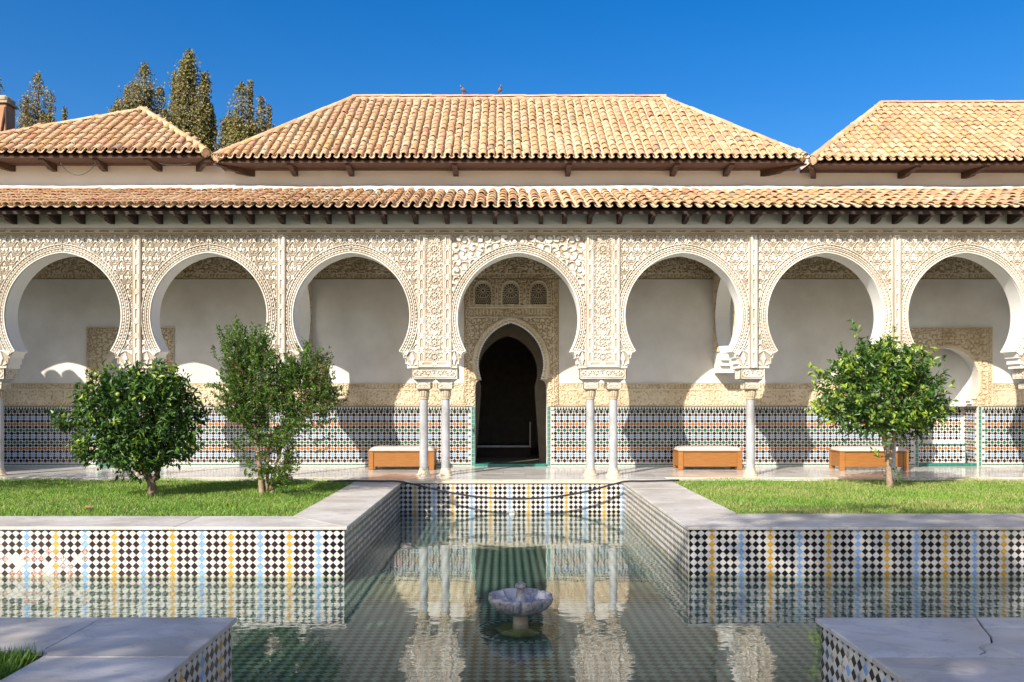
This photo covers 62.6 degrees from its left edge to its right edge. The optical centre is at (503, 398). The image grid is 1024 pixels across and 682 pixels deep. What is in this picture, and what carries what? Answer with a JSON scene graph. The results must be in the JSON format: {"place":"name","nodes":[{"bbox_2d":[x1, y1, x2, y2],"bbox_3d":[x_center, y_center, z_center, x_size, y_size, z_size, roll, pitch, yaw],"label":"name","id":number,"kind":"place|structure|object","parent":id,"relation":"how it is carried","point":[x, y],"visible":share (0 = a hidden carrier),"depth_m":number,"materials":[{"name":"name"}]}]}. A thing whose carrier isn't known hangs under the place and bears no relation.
{"place":"outdoors","nodes":[
{"label":"outdoors","id":0,"kind":"place"},
{"bbox_2d":[0,543,1023,681],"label":"pool floor","id":1,"kind":"structure","parent":0,"point":[398,618],"depth_m":9.00,"materials":[{"name":"tile"}]},
{"bbox_2d":[0,530,344,582],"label":"pool wall","id":2,"kind":"structure","parent":1,"relation":"on","point":[190,556],"depth_m":10.49,"materials":[{"name":"tile"}]},
{"bbox_2d":[166,627,231,681],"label":"pool wall","id":3,"kind":"structure","parent":1,"relation":"on","point":[211,662],"depth_m":5.72,"materials":[{"name":"tile"}]},
{"bbox_2d":[0,617,236,681],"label":"pool coping","id":4,"kind":"object","parent":3,"relation":"on","point":[120,649],"visible":1,"depth_m":5.47,"materials":[{"name":"grey stone"}]},
{"bbox_2d":[335,485,400,582],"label":"pool wall","id":5,"kind":"structure","parent":1,"relation":"on","point":[365,532],"depth_m":12.33,"materials":[{"name":"tile"}]},
{"bbox_2d":[401,484,623,513],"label":"pool wall","id":6,"kind":"structure","parent":1,"relation":"on","point":[422,500],"depth_m":16.19,"materials":[{"name":"tile"}]},
{"bbox_2d":[0,477,1023,483],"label":"terrace edge","id":7,"kind":"object","parent":6,"relation":"on","point":[513,481],"visible":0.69,"depth_m":16.52,"materials":[{"name":"beige stone"}]},
{"bbox_2d":[475,619,566,643],"bbox_3d":[0.169,2.298,8.330,0.910,0.001,0.910,0,0,0],"label":"floor medallion","id":8,"kind":"object","parent":1,"relation":"on","point":[491,632],"visible":0.78,"depth_m":8.22,"materials":[{"name":"teal ceramic"}]},
{"bbox_2d":[488,582,552,636],"bbox_3d":[0.169,2.061,8.330,0.640,0.478,0.640,0,0,0],"label":"fountain","id":9,"kind":"object","parent":8,"relation":"on","point":[520,603],"visible":1,"depth_m":8.25,"materials":[{"name":"stone"}]},
{"bbox_2d":[623,484,697,581],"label":"pool wall","id":10,"kind":"structure","parent":1,"relation":"on","point":[666,535],"depth_m":12.29,"materials":[{"name":"tile"}]},
{"bbox_2d":[821,627,822,681],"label":"pool wall","id":11,"kind":"structure","parent":1,"relation":"on","point":[821,654],"depth_m":6.12,"materials":[{"name":"tile"}]},
{"bbox_2d":[689,530,1023,582],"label":"pool wall","id":12,"kind":"structure","parent":1,"relation":"on","point":[818,556],"depth_m":10.49,"materials":[{"name":"tile"}]},
{"bbox_2d":[821,627,897,681],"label":"pool wall","id":13,"kind":"structure","parent":1,"relation":"on","point":[841,661],"depth_m":5.69,"materials":[{"name":"tile"}]},
{"bbox_2d":[815,617,1023,681],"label":"pool coping","id":14,"kind":"object","parent":13,"relation":"on","point":[932,649],"visible":1,"depth_m":5.46,"materials":[{"name":"grey stone"}]},
{"bbox_2d":[0,466,1023,480],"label":"gallery floor","id":15,"kind":"structure","parent":0,"point":[547,472],"depth_m":18.12,"materials":[{"name":"stone"}]},
{"bbox_2d":[0,383,10,475],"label":"marble column","id":16,"kind":"structure","parent":15,"relation":"on","point":[4,386],"depth_m":17.43,"materials":[{"name":"stone"}]},
{"bbox_2d":[275,383,291,475],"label":"marble column","id":17,"kind":"structure","parent":15,"relation":"on","point":[282,456],"depth_m":17.39,"materials":[{"name":"stone"}]},
{"bbox_2d":[368,445,436,469],"bbox_3d":[-2.270,1.337,19.040,1.484,0.524,0.660,0,0,0],"label":"bench","id":18,"kind":"object","parent":15,"relation":"on","point":[394,456],"visible":0.91,"depth_m":18.74,"materials":[{"name":"brown wood"}]},
{"bbox_2d":[415,383,431,475],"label":"marble column","id":19,"kind":"structure","parent":15,"relation":"on","point":[423,391],"depth_m":17.39,"materials":[{"name":"stone"}]},
{"bbox_2d":[0,214,1023,382],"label":"arcade","id":20,"kind":"object","parent":19,"relation":"on","point":[435,264],"visible":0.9,"depth_m":17.23,"materials":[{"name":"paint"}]},
{"bbox_2d":[0,187,1023,223],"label":"gallery roof","id":21,"kind":"structure","parent":20,"relation":"attached to","point":[77,204],"depth_m":17.00,"materials":[{"name":"tile"}]},
{"bbox_2d":[437,383,453,475],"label":"marble column","id":22,"kind":"structure","parent":15,"relation":"on","point":[445,396],"depth_m":17.39,"materials":[{"name":"stone"}]},
{"bbox_2d":[582,383,598,475],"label":"marble column","id":23,"kind":"structure","parent":15,"relation":"on","point":[590,395],"depth_m":17.39,"materials":[{"name":"stone"}]},
{"bbox_2d":[604,383,621,475],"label":"marble column","id":24,"kind":"structure","parent":15,"relation":"on","point":[613,391],"depth_m":17.39,"materials":[{"name":"stone"}]},
{"bbox_2d":[672,445,742,469],"bbox_3d":[4.600,1.338,19.040,1.444,0.522,0.660,0,0,0],"label":"bench","id":25,"kind":"object","parent":15,"relation":"on","point":[709,456],"visible":1,"depth_m":18.74,"materials":[{"name":"brown wood"}]},
{"bbox_2d":[740,383,760,475],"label":"marble column","id":26,"kind":"structure","parent":15,"relation":"on","point":[750,389],"depth_m":17.39,"materials":[{"name":"stone"}]},
{"bbox_2d":[828,446,909,469],"bbox_3d":[8.200,1.338,18.940,1.544,0.523,0.660,0,0,0],"label":"bench","id":27,"kind":"object","parent":15,"relation":"on","point":[841,457],"visible":0.8,"depth_m":18.64,"materials":[{"name":"brown wood"}]},
{"bbox_2d":[883,393,897,475],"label":"marble column","id":28,"kind":"structure","parent":15,"relation":"on","point":[893,464],"depth_m":17.39,"materials":[{"name":"stone"}]},
{"bbox_2d":[1018,383,1023,474],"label":"marble column","id":29,"kind":"structure","parent":15,"relation":"on","point":[1021,386],"depth_m":17.52,"materials":[{"name":"stone"}]},
{"bbox_2d":[0,514,1023,589],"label":"pool water","id":30,"kind":"structure","parent":0,"point":[565,532],"depth_m":13.61,"materials":[{"name":"clear liquid"}]},
{"bbox_2d":[0,0,1023,155],"label":"sky","id":31,"kind":"structure","parent":0,"point":[794,73],"materials":[{"name":"blue"}]},
{"bbox_2d":[4,257,1023,465],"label":"gallery back wall","id":32,"kind":"structure","parent":0,"point":[518,330],"depth_m":19.80,"materials":[{"name":"paint"}]},
{"bbox_2d":[299,279,312,363],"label":"cross arch","id":33,"kind":"structure","parent":32,"relation":"attached to","point":[305,317],"depth_m":19.62,"materials":[{"name":"paint"}]},
{"bbox_2d":[475,281,490,303],"bbox_3d":[-0.482,-2.474,19.853,0.400,0.552,0.030,0,0,0],"label":"lattice window","id":34,"kind":"structure","parent":32,"relation":"in","point":[482,282],"depth_m":19.84,"materials":[{"name":"paint"}]},
{"bbox_2d":[477,422,530,456],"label":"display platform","id":35,"kind":"structure","parent":32,"relation":"in","point":[503,450],"depth_m":22.80,"materials":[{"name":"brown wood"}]},
{"bbox_2d":[503,281,518,303],"bbox_3d":[0.169,-2.474,19.853,0.400,0.552,0.030,0,0,0],"label":"lattice window","id":36,"kind":"structure","parent":32,"relation":"in","point":[510,282],"depth_m":19.84,"materials":[{"name":"paint"}]},
{"bbox_2d":[0,159,1023,194],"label":"wall","id":37,"kind":"structure","parent":32,"relation":"on","point":[114,177],"depth_m":18.97,"materials":[{"name":"paint"}]},
{"bbox_2d":[0,106,214,171],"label":"pavilion roof","id":38,"kind":"structure","parent":37,"relation":"on","point":[141,136],"depth_m":18.69,"materials":[{"name":"tile"}]},
{"bbox_2d":[0,95,18,131],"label":"chimney","id":39,"kind":"object","parent":38,"relation":"attached to","point":[8,107],"visible":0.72,"depth_m":21.53,"materials":[{"name":"stone"}]},
{"bbox_2d":[59,161,96,174],"bbox_3d":[-9.297,-5.025,18.420,0.817,0.309,0.016,0,0,0],"label":"loose cable","id":40,"kind":"object","parent":38,"relation":"hanging from","point":[80,174],"visible":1,"depth_m":18.41,"materials":[{"name":"black plastic"}]},
{"bbox_2d":[211,94,809,176],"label":"pavilion roof","id":41,"kind":"structure","parent":37,"relation":"on","point":[457,133],"depth_m":19.01,"materials":[{"name":"tile"}]},
{"bbox_2d":[800,100,1023,178],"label":"pavilion roof","id":42,"kind":"structure","parent":37,"relation":"on","point":[902,139],"depth_m":18.99,"materials":[{"name":"tile"}]},
{"bbox_2d":[530,281,546,303],"bbox_3d":[0.827,-2.474,19.853,0.400,0.552,0.030,0,0,0],"label":"lattice window","id":43,"kind":"structure","parent":32,"relation":"in","point":[538,282],"depth_m":19.84,"materials":[{"name":"paint"}]},
{"bbox_2d":[713,271,734,372],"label":"cross arch","id":44,"kind":"structure","parent":32,"relation":"attached to","point":[722,338],"depth_m":19.55,"materials":[{"name":"paint"}]},
{"label":"ground","id":45,"kind":"structure","parent":0,"visible":0},
{"bbox_2d":[15,71,67,128],"bbox_3d":[-17.262,-4.631,30.834,3.041,14.878,2.542,0,0,35],"label":"poplar tree","id":46,"kind":"object","parent":45,"relation":"on","point":[43,117],"visible":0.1,"depth_m":30.87,"materials":[{"name":"green plant"}]},
{"bbox_2d":[106,61,166,116],"bbox_3d":[-13.349,-4.788,30.863,3.694,15.189,3.366,0,0,0],"label":"poplar tree","id":47,"kind":"object","parent":45,"relation":"on","point":[134,89],"visible":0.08,"depth_m":30.84,"materials":[{"name":"green plant"}]},
{"bbox_2d":[161,48,219,158],"bbox_3d":[-11.011,-4.825,30.118,3.376,15.257,3.172,0,0,0],"label":"poplar tree","id":48,"kind":"object","parent":45,"relation":"on","point":[197,119],"visible":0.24,"depth_m":29.70,"materials":[{"name":"green plant"}]},
{"bbox_2d":[211,79,276,152],"bbox_3d":[-9.151,-4.276,29.897,3.623,14.164,3.028,0,0,18],"label":"poplar tree","id":49,"kind":"object","parent":45,"relation":"on","point":[234,130],"visible":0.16,"depth_m":29.87,"materials":[{"name":"green plant"}]},
{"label":"planting bed","id":50,"kind":"structure","parent":45,"relation":"on","visible":0},
{"bbox_2d":[0,477,354,515],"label":"lawn","id":51,"kind":"structure","parent":50,"relation":"on","point":[62,497],"depth_m":13.59,"materials":[{"name":"green plant"}]},
{"bbox_2d":[46,358,212,496],"bbox_3d":[-6.132,0.476,13.764,2.494,2.316,1.606,0,0,0],"label":"orange tree","id":52,"kind":"object","parent":51,"relation":"on","point":[162,395],"visible":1,"depth_m":13.55,"materials":[{"name":"green plant"}]},
{"bbox_2d":[204,314,351,494],"bbox_3d":[-3.751,0.145,13.945,2.548,3.039,1.969,0,0,0],"label":"pomegranate tree","id":53,"kind":"object","parent":51,"relation":"on","point":[256,401],"visible":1,"depth_m":13.77,"materials":[{"name":"green plant"}]},
{"bbox_2d":[0,482,401,529],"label":"pool coping","id":54,"kind":"object","parent":50,"relation":"on","point":[347,507],"visible":0.94,"depth_m":11.02,"materials":[{"name":"grey stone"}]},
{"bbox_2d":[327,479,678,499],"bbox_3d":[0.000,1.728,15.920,6.704,0.349,0.354,0,0,0],"label":"garden hose","id":55,"kind":"object","parent":54,"relation":"on","point":[498,497],"visible":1,"depth_m":15.85,"materials":[{"name":"black rubber"}]},
{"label":"planting bed","id":56,"kind":"structure","parent":45,"relation":"on","visible":0},
{"bbox_2d":[622,481,1023,529],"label":"pool coping","id":57,"kind":"object","parent":56,"relation":"on","point":[685,508],"visible":0.97,"depth_m":11.19,"materials":[{"name":"grey stone"}]},
{"bbox_2d":[673,477,1023,513],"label":"lawn","id":58,"kind":"structure","parent":56,"relation":"on","point":[879,496],"depth_m":13.84,"materials":[{"name":"green plant"}]},
{"bbox_2d":[804,318,960,488],"bbox_3d":[6.740,0.105,14.973,2.559,3.104,2.022,0,0,-32],"label":"orange tree","id":59,"kind":"object","parent":58,"relation":"on","point":[868,405],"visible":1,"depth_m":14.80,"materials":[{"name":"green plant"}]},
{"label":"planting bed","id":60,"kind":"structure","parent":45,"relation":"on","visible":0},
{"bbox_2d":[0,641,42,679],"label":"lawn","id":61,"kind":"structure","parent":60,"relation":"on","point":[11,663],"depth_m":5.11,"materials":[{"name":"green plant"}]}
]}

